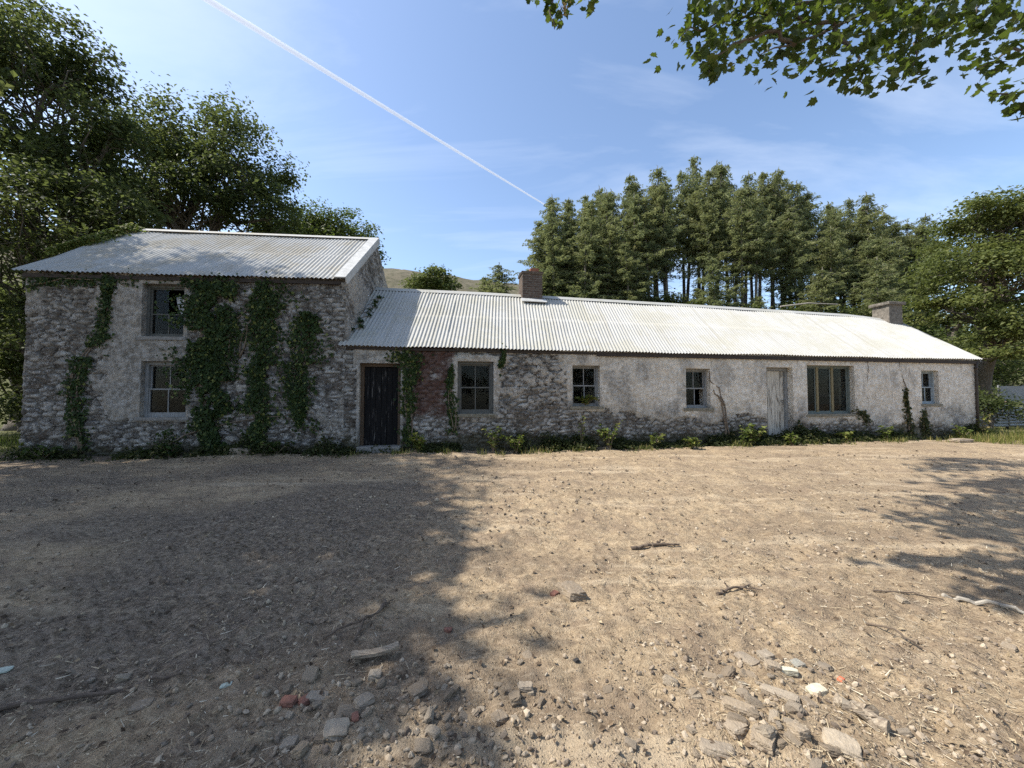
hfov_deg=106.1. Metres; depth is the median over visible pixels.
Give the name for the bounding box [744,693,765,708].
loose stone
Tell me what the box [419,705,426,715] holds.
loose stone
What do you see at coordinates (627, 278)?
spruce tree
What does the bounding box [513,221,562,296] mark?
spruce tree
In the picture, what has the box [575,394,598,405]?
weed plant
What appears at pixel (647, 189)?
spruce tree
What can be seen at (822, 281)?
spruce tree
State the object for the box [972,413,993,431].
weed plant
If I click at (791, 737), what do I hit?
loose stone
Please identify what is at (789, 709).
loose stone
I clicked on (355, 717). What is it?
brick fragment
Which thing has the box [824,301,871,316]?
bush
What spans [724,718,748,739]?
stone
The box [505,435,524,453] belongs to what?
weed plant
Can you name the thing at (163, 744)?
loose stone
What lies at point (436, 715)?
loose stone
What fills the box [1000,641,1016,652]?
stone
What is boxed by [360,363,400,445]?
door
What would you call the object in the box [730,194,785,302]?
spruce tree
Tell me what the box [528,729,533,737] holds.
loose stone
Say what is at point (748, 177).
spruce tree
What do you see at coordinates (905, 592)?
stick
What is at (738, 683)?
loose stone
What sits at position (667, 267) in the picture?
spruce tree
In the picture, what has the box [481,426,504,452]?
weed plant
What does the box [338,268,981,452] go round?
stone cottage
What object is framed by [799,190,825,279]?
spruce tree
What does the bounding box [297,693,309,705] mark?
brick fragment
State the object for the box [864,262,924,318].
spruce tree
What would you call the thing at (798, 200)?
spruce tree
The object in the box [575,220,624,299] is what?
spruce tree
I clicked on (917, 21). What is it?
maple tree
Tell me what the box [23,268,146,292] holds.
ivy plant
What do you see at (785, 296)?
spruce tree
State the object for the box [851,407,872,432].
ivy plant
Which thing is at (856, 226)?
spruce tree
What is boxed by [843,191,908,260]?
spruce tree
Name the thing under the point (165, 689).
loose stone
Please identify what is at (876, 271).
spruce tree
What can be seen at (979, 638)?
loose stone
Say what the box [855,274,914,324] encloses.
spruce tree
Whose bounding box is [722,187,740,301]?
spruce tree
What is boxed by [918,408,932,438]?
ivy plant
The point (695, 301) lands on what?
bush
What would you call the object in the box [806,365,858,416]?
window
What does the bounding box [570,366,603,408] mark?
window
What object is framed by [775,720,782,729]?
loose stone
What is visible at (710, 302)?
spruce tree
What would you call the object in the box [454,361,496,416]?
window
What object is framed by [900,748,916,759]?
loose stone
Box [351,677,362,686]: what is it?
loose stone
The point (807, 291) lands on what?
spruce tree
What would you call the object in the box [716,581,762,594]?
stick
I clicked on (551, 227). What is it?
spruce tree
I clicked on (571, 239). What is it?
spruce tree
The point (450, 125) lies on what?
sky
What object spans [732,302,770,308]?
bush
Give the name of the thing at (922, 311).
bush
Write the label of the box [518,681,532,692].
stone
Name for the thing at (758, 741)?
stone
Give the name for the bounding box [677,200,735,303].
spruce tree
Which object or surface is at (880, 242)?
spruce tree
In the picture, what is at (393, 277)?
hill
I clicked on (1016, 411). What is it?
bush
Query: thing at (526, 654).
loose stone
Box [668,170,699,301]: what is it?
spruce tree
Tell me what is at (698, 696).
loose stone
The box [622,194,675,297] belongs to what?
spruce tree
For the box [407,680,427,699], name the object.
stone
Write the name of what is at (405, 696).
loose stone
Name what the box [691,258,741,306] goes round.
spruce tree
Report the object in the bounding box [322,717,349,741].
stone
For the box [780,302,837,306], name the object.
dead branch
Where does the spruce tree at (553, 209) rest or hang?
on the ground at (392, 542)
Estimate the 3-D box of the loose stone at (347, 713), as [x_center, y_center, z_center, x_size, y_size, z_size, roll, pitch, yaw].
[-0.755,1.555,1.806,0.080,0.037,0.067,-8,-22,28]
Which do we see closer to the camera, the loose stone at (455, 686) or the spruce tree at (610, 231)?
the loose stone at (455, 686)
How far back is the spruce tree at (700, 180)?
48.73 m
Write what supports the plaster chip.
on the ground at (392, 542)
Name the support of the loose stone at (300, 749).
on the ground at (392, 542)
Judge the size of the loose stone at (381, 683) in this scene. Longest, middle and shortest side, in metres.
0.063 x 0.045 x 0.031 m
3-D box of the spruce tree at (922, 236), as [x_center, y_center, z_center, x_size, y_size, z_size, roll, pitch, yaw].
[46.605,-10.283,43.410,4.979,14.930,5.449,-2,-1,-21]
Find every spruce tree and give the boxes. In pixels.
[469,277,494,291]
[479,262,516,293]
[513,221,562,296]
[526,204,573,294]
[530,197,575,289]
[532,208,577,296]
[554,221,587,291]
[556,204,576,250]
[557,199,583,294]
[560,216,611,298]
[563,200,618,298]
[566,200,599,271]
[574,193,596,245]
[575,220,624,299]
[580,210,635,299]
[592,186,617,235]
[593,187,613,229]
[594,189,629,281]
[609,188,626,237]
[611,193,662,300]
[612,174,652,288]
[612,243,653,300]
[615,181,654,277]
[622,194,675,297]
[630,261,668,301]
[632,184,682,296]
[642,165,684,292]
[643,187,691,298]
[644,185,662,297]
[665,183,685,285]
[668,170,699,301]
[672,189,726,302]
[675,156,708,301]
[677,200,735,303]
[680,170,731,304]
[683,288,704,304]
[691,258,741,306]
[694,172,709,288]
[697,287,729,304]
[703,161,734,268]
[707,161,747,287]
[711,164,749,293]
[716,264,759,307]
[719,186,771,307]
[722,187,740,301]
[730,170,763,307]
[730,187,768,307]
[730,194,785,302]
[735,171,784,299]
[746,293,773,308]
[747,181,792,309]
[753,177,797,308]
[760,167,808,301]
[760,218,820,308]
[763,209,817,309]
[772,292,797,309]
[782,194,826,306]
[783,180,815,283]
[785,276,831,310]
[791,181,827,298]
[797,266,847,312]
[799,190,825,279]
[805,225,862,309]
[808,207,854,310]
[809,277,845,312]
[812,238,870,311]
[815,201,851,311]
[816,213,857,306]
[837,197,877,304]
[837,205,887,304]
[837,284,866,313]
[839,238,887,302]
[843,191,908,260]
[851,255,911,316]
[851,265,909,323]
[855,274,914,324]
[857,236,909,293]
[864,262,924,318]
[874,212,911,278]
[884,222,928,297]
[885,241,920,305]
[897,221,916,308]
[902,223,945,288]
[902,274,941,325]
[905,227,951,298]
[912,213,954,255]
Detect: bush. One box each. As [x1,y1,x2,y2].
[0,276,22,334]
[0,329,24,431]
[0,373,20,429]
[0,384,22,425]
[549,283,606,298]
[651,288,700,304]
[672,299,704,304]
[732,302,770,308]
[773,301,829,312]
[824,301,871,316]
[899,289,943,336]
[906,319,973,341]
[928,321,1023,385]
[946,339,1023,387]
[977,338,1023,386]
[978,386,1023,428]
[1006,401,1023,419]
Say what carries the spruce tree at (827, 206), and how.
on the ground at (392, 542)
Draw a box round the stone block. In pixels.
[947,438,973,442]
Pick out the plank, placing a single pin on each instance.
(367, 653)
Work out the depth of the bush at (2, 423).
11.76 m
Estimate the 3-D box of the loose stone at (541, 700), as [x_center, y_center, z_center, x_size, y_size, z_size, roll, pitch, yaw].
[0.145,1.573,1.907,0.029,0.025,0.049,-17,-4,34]
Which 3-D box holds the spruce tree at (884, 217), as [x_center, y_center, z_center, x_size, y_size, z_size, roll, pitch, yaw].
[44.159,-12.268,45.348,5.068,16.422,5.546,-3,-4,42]
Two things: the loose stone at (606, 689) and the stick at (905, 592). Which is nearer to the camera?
the loose stone at (606, 689)
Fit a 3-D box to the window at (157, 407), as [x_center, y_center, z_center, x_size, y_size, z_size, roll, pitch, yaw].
[-7.792,0.156,8.678,1.157,1.326,0.267,0,-2,-5]
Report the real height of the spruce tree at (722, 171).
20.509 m
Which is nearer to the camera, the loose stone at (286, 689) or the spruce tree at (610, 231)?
the loose stone at (286, 689)
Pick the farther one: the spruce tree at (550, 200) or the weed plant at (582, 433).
the spruce tree at (550, 200)
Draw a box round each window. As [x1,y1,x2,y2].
[134,362,189,420]
[135,285,186,339]
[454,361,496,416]
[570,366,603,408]
[684,369,713,410]
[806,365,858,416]
[921,371,942,405]
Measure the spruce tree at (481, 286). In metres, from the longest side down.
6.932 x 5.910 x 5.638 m
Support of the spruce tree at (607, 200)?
on the ground at (392, 542)
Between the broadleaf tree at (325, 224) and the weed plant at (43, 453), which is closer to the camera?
the weed plant at (43, 453)
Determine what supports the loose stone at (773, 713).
on the ground at (392, 542)
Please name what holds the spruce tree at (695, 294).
on the ground at (392, 542)
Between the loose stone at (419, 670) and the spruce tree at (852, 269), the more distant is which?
the spruce tree at (852, 269)
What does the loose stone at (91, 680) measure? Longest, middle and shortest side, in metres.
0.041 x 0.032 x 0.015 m
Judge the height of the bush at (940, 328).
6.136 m
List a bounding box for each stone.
[64,669,76,674]
[86,677,95,682]
[105,688,122,697]
[114,673,131,682]
[127,697,154,714]
[161,686,171,694]
[161,740,168,746]
[229,448,251,454]
[247,744,255,751]
[264,689,271,696]
[279,735,298,754]
[282,683,292,694]
[284,710,294,720]
[291,740,309,759]
[301,666,318,683]
[306,690,328,703]
[312,700,321,709]
[313,735,325,744]
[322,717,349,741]
[323,714,342,728]
[331,742,341,755]
[336,704,354,714]
[342,709,361,721]
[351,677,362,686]
[352,659,360,663]
[353,691,374,711]
[355,732,365,742]
[360,707,371,718]
[367,668,381,681]
[373,718,378,725]
[375,723,379,730]
[376,677,385,688]
[382,702,389,708]
[397,703,408,715]
[400,693,409,701]
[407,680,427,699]
[408,756,422,767]
[414,737,432,754]
[416,668,422,673]
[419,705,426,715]
[422,705,433,723]
[424,724,440,738]
[434,712,439,718]
[439,750,447,761]
[441,683,447,690]
[442,712,450,722]
[443,688,453,701]
[444,676,451,682]
[452,683,459,693]
[458,710,467,721]
[476,706,485,711]
[490,709,507,726]
[493,681,502,687]
[508,690,521,706]
[517,659,523,665]
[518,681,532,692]
[521,650,531,658]
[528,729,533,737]
[537,696,544,706]
[555,580,586,601]
[584,707,589,714]
[602,685,612,693]
[623,737,636,750]
[662,674,678,686]
[685,724,696,734]
[686,687,699,696]
[689,689,701,698]
[692,748,700,758]
[698,737,735,758]
[703,671,717,679]
[720,666,735,678]
[721,696,755,716]
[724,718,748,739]
[727,712,749,726]
[733,651,759,666]
[735,688,749,695]
[737,680,746,686]
[739,668,747,677]
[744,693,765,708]
[745,670,757,678]
[746,704,759,719]
[750,723,775,755]
[751,724,777,737]
[756,648,775,662]
[759,683,799,703]
[760,689,770,696]
[764,658,781,670]
[767,673,774,678]
[768,709,779,722]
[773,747,779,755]
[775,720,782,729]
[776,738,786,749]
[782,717,792,724]
[783,705,796,714]
[783,730,802,747]
[784,701,805,715]
[786,719,810,743]
[790,658,805,667]
[799,695,817,707]
[807,667,814,671]
[809,757,823,767]
[814,661,832,671]
[818,742,843,756]
[822,727,863,761]
[886,715,895,722]
[894,594,909,603]
[896,727,912,738]
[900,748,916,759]
[973,636,982,640]
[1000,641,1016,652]
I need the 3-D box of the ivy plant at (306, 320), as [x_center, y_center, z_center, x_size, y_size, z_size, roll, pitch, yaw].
[-4.885,-0.330,8.777,1.572,2.731,0.201,0,-2,-6]
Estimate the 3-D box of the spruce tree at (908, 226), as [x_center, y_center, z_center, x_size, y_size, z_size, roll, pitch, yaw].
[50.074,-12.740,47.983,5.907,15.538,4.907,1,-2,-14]
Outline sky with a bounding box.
[0,0,1023,330]
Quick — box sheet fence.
[979,385,1023,428]
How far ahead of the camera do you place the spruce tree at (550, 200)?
43.44 m
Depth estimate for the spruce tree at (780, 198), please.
44.07 m
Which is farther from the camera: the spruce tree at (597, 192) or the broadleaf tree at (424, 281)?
the spruce tree at (597, 192)
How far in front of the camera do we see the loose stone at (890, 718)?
1.79 m
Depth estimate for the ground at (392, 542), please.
3.04 m
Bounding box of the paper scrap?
[219,681,231,688]
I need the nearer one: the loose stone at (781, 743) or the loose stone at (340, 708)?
the loose stone at (781, 743)
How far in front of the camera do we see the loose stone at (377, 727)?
1.71 m
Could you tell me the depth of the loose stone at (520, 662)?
2.20 m
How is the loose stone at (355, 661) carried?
on the ground at (392, 542)
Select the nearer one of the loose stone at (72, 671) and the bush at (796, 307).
the loose stone at (72, 671)
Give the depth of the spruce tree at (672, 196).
46.78 m
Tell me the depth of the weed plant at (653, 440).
9.81 m
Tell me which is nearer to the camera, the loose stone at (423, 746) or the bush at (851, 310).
the loose stone at (423, 746)
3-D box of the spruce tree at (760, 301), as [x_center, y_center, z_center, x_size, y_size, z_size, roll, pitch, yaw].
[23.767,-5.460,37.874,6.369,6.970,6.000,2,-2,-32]
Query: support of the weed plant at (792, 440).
on the ground at (392, 542)
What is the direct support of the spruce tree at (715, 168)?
on the ground at (392, 542)
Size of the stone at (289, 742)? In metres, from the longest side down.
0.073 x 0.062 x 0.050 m
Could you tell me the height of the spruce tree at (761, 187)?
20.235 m
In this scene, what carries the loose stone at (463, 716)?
on the ground at (392, 542)
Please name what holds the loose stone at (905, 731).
on the ground at (392, 542)
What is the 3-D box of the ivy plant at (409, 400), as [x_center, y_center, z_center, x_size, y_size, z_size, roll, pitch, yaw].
[-2.450,0.345,9.133,1.164,2.465,0.120,0,-2,-10]
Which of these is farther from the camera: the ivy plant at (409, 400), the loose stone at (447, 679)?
the ivy plant at (409, 400)
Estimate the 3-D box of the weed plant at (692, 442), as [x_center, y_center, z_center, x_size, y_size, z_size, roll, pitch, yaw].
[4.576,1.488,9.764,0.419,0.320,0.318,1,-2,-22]
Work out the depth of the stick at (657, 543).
3.96 m
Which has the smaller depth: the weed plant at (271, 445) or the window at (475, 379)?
the weed plant at (271, 445)
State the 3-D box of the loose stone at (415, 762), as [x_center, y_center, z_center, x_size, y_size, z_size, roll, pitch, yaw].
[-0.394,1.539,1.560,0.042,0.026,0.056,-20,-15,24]
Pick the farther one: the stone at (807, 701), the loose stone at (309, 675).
the loose stone at (309, 675)
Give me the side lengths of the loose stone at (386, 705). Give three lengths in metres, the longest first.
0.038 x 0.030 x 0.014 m
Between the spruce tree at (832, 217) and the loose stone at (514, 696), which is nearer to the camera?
the loose stone at (514, 696)
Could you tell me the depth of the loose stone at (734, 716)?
1.76 m
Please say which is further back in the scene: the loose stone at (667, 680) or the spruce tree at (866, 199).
the spruce tree at (866, 199)
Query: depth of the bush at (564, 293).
36.98 m
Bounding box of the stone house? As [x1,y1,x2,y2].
[12,229,387,456]
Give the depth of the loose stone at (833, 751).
1.61 m
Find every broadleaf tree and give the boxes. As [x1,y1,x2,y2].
[0,0,182,430]
[0,70,47,210]
[0,142,177,353]
[32,71,310,235]
[238,196,390,268]
[398,263,463,290]
[896,185,1023,400]
[897,228,1023,343]
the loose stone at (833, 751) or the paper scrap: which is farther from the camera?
the paper scrap
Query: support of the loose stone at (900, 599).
on the ground at (392, 542)
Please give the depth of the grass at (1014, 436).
10.98 m
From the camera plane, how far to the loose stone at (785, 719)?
1.74 m
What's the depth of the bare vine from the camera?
10.57 m
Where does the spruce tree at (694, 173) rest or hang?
on the ground at (392, 542)
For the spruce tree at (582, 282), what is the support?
on the ground at (392, 542)
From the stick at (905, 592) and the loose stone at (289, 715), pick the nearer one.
the loose stone at (289, 715)
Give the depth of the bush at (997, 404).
15.61 m
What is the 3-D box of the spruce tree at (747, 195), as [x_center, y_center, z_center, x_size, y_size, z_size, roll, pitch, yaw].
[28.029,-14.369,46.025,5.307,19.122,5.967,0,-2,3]
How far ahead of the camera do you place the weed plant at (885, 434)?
11.12 m
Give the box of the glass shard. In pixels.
[0,666,13,673]
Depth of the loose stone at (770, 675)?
2.06 m
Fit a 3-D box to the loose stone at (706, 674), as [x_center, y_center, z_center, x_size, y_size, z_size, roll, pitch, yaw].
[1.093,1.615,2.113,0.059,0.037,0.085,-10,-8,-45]
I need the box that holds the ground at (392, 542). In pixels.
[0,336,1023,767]
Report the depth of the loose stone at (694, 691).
1.94 m
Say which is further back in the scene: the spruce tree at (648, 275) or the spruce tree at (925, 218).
the spruce tree at (925, 218)
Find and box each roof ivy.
[44,222,148,254]
[351,295,383,331]
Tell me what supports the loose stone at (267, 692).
on the ground at (392, 542)
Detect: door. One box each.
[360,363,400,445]
[766,368,788,434]
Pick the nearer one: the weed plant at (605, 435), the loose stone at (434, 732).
the loose stone at (434, 732)
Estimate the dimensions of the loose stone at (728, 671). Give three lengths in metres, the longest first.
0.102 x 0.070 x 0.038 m
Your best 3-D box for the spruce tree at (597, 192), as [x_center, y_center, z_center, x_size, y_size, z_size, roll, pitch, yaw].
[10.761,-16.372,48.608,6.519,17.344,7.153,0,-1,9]
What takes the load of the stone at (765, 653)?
on the ground at (392, 542)
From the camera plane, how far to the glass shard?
2.21 m
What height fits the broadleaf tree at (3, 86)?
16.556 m
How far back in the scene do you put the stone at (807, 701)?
1.87 m
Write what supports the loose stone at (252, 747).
on the ground at (392, 542)
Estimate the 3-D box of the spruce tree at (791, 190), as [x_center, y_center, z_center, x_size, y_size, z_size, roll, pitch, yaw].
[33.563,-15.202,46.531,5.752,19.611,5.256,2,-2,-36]
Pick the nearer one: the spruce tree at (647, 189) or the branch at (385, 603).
the branch at (385, 603)
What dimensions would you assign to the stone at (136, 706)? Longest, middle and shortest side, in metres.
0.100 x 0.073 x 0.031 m
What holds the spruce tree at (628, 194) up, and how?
on the ground at (392, 542)
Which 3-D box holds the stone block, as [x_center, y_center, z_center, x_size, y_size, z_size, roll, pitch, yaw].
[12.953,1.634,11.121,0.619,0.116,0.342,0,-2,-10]
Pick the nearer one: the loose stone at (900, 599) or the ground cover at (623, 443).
the loose stone at (900, 599)
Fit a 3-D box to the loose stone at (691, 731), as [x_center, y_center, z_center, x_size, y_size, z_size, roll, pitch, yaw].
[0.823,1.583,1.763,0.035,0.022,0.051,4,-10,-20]
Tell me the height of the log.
0.094 m
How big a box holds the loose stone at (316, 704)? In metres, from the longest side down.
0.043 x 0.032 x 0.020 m
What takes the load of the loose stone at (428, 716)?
on the ground at (392, 542)
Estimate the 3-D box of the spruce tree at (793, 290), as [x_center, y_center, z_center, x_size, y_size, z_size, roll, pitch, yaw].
[29.169,-9.805,39.337,5.858,14.962,4.919,0,-2,-10]
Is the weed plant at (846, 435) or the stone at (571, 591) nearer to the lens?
the stone at (571, 591)
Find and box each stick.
[0,671,182,710]
[631,539,678,549]
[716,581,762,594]
[866,622,922,648]
[872,589,943,599]
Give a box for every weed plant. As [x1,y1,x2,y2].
[20,442,62,459]
[154,440,181,457]
[259,440,294,453]
[409,432,425,451]
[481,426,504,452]
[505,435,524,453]
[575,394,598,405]
[577,411,585,445]
[593,420,622,448]
[649,432,664,446]
[682,436,701,447]
[739,423,766,444]
[739,425,747,442]
[782,431,801,445]
[835,431,853,441]
[875,425,893,438]
[952,424,973,437]
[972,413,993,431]
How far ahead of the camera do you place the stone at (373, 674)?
2.06 m
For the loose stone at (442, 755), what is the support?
on the ground at (392, 542)
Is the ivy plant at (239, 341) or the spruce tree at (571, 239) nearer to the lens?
the ivy plant at (239, 341)
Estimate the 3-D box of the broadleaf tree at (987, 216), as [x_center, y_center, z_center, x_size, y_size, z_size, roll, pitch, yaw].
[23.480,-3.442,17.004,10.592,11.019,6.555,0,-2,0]
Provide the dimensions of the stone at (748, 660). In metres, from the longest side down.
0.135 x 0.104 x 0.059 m
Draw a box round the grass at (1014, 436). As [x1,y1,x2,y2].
[0,424,1023,458]
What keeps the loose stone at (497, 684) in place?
on the ground at (392, 542)
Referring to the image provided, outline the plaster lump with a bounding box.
[805,683,827,695]
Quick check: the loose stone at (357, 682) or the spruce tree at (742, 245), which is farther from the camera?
the spruce tree at (742, 245)
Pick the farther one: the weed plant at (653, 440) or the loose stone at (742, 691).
the weed plant at (653, 440)
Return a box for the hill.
[0,238,518,293]
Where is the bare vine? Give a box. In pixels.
[709,372,729,434]
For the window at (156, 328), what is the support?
in the stone house
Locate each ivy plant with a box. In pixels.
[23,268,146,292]
[55,272,117,452]
[141,410,322,454]
[154,272,271,453]
[210,283,308,361]
[236,271,295,452]
[267,311,333,429]
[384,347,433,449]
[443,363,459,434]
[497,343,507,376]
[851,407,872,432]
[901,387,915,436]
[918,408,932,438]
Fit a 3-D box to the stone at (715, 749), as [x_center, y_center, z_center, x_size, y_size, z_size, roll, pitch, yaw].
[0.877,1.566,1.647,0.148,0.042,0.068,2,-7,14]
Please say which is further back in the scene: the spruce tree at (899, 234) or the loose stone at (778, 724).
the spruce tree at (899, 234)
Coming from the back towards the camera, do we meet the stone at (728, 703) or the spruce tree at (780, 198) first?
the spruce tree at (780, 198)
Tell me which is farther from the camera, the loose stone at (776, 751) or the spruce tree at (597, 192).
the spruce tree at (597, 192)
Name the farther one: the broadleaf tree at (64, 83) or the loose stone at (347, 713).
the broadleaf tree at (64, 83)
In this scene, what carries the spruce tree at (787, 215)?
on the ground at (392, 542)
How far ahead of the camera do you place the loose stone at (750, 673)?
2.10 m
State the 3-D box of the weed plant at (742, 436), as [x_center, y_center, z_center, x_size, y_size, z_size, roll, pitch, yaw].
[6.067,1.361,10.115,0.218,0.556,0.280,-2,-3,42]
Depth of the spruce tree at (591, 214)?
39.07 m
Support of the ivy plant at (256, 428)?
attached to the stone house
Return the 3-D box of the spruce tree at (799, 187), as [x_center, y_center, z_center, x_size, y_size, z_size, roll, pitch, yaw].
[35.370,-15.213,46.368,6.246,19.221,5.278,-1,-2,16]
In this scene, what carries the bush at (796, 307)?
on the ground at (392, 542)
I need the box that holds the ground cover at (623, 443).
[0,420,990,461]
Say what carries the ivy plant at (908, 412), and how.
attached to the stone cottage
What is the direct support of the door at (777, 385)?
in the stone cottage
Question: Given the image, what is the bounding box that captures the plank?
[351,641,398,658]
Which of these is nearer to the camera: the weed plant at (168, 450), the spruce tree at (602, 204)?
the weed plant at (168, 450)
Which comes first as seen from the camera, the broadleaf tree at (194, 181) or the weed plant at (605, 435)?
the weed plant at (605, 435)
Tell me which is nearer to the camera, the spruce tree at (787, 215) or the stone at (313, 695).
the stone at (313, 695)
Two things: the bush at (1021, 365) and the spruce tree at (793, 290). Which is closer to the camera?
the bush at (1021, 365)
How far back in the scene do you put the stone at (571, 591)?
2.94 m
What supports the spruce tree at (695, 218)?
on the ground at (392, 542)
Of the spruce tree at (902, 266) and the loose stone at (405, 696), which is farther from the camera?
the spruce tree at (902, 266)
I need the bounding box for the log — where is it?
[833,696,890,734]
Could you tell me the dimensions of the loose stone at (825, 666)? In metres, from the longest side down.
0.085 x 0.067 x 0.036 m
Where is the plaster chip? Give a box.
[781,666,798,676]
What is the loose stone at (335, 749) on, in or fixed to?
on the ground at (392, 542)
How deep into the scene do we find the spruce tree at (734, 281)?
39.03 m
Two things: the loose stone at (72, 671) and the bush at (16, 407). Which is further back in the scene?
the bush at (16, 407)
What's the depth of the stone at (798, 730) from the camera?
1.65 m
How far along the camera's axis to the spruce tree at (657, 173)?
42.76 m
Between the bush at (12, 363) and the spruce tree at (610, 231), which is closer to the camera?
the bush at (12, 363)
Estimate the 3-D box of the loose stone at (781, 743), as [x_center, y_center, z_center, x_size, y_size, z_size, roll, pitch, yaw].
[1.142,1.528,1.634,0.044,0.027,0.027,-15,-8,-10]
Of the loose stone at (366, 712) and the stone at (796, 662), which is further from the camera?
the stone at (796, 662)
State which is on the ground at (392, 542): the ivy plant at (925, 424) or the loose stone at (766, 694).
the loose stone at (766, 694)
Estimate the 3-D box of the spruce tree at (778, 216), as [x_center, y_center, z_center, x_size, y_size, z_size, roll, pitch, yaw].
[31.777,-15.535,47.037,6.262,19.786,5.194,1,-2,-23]
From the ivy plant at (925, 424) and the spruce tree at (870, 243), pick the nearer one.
the ivy plant at (925, 424)
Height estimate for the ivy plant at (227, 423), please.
1.068 m
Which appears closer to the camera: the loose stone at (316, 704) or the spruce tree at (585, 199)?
the loose stone at (316, 704)
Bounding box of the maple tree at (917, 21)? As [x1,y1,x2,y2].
[526,0,1023,121]
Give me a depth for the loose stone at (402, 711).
1.79 m
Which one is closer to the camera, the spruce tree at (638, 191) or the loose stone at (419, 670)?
the loose stone at (419, 670)
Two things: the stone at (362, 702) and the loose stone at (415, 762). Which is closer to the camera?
the loose stone at (415, 762)
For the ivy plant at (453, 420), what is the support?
attached to the stone cottage
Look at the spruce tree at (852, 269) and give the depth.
41.62 m
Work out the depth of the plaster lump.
1.99 m
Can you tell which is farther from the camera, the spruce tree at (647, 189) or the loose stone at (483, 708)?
the spruce tree at (647, 189)
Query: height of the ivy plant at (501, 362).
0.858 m
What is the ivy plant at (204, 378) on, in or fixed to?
attached to the stone house
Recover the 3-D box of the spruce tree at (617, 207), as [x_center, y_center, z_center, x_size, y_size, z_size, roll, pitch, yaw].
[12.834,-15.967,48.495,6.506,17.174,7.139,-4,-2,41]
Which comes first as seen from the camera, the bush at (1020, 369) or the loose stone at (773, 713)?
the loose stone at (773, 713)
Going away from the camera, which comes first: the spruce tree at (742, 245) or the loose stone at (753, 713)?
the loose stone at (753, 713)
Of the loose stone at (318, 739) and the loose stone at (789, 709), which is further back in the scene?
the loose stone at (789, 709)
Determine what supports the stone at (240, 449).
on the ground at (392, 542)
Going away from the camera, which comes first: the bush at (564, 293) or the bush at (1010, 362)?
the bush at (1010, 362)
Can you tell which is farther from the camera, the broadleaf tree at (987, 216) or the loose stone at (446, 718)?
the broadleaf tree at (987, 216)
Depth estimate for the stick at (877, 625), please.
2.49 m
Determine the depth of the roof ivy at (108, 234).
9.95 m
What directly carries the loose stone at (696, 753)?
on the ground at (392, 542)
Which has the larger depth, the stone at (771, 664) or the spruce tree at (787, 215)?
the spruce tree at (787, 215)
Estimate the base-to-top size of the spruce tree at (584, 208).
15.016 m
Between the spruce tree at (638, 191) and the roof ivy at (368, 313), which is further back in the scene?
the spruce tree at (638, 191)
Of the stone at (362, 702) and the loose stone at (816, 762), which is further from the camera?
the stone at (362, 702)
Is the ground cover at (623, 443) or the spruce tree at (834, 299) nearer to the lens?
the ground cover at (623, 443)
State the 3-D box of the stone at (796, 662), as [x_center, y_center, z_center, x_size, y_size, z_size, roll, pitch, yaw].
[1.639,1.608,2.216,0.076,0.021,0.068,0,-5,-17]
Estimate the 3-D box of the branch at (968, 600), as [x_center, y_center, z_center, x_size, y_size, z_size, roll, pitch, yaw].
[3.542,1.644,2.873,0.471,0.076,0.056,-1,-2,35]
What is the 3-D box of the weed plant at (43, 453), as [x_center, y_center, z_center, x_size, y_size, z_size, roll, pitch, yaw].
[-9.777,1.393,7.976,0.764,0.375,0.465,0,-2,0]
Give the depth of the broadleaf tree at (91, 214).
12.93 m
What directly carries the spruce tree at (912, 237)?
on the ground at (392, 542)
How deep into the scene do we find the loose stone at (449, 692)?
1.91 m
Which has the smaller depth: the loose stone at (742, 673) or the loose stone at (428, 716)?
the loose stone at (428, 716)
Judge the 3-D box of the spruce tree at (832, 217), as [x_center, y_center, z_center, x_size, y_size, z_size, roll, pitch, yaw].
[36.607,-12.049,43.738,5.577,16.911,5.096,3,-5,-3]
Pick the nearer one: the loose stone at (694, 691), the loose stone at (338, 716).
the loose stone at (338, 716)
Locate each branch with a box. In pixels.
[323,598,394,641]
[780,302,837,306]
[941,593,1023,613]
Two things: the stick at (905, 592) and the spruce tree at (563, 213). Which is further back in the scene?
the spruce tree at (563, 213)
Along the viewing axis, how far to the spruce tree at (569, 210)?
42.85 m
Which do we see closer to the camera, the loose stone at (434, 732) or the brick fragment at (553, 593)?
the loose stone at (434, 732)
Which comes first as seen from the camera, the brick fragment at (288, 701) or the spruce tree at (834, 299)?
the brick fragment at (288, 701)
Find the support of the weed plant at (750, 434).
on the ground at (392, 542)
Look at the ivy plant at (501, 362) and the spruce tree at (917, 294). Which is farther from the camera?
the spruce tree at (917, 294)
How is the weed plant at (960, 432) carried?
on the ground at (392, 542)
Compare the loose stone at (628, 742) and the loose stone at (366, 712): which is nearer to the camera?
the loose stone at (628, 742)
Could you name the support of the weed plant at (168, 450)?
on the ground at (392, 542)
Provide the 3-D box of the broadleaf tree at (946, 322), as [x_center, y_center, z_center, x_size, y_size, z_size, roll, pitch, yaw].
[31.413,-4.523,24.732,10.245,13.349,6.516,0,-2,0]
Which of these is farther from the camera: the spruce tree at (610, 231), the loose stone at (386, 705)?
the spruce tree at (610, 231)
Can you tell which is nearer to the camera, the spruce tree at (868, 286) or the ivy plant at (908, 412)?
the ivy plant at (908, 412)
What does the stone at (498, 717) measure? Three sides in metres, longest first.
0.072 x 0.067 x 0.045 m
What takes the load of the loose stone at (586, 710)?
on the ground at (392, 542)
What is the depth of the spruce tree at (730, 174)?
45.91 m
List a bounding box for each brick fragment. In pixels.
[279,695,297,707]
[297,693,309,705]
[351,711,358,722]
[444,627,451,632]
[550,590,559,596]
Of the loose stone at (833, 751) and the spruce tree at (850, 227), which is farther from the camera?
the spruce tree at (850, 227)
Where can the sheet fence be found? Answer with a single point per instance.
(1017, 391)

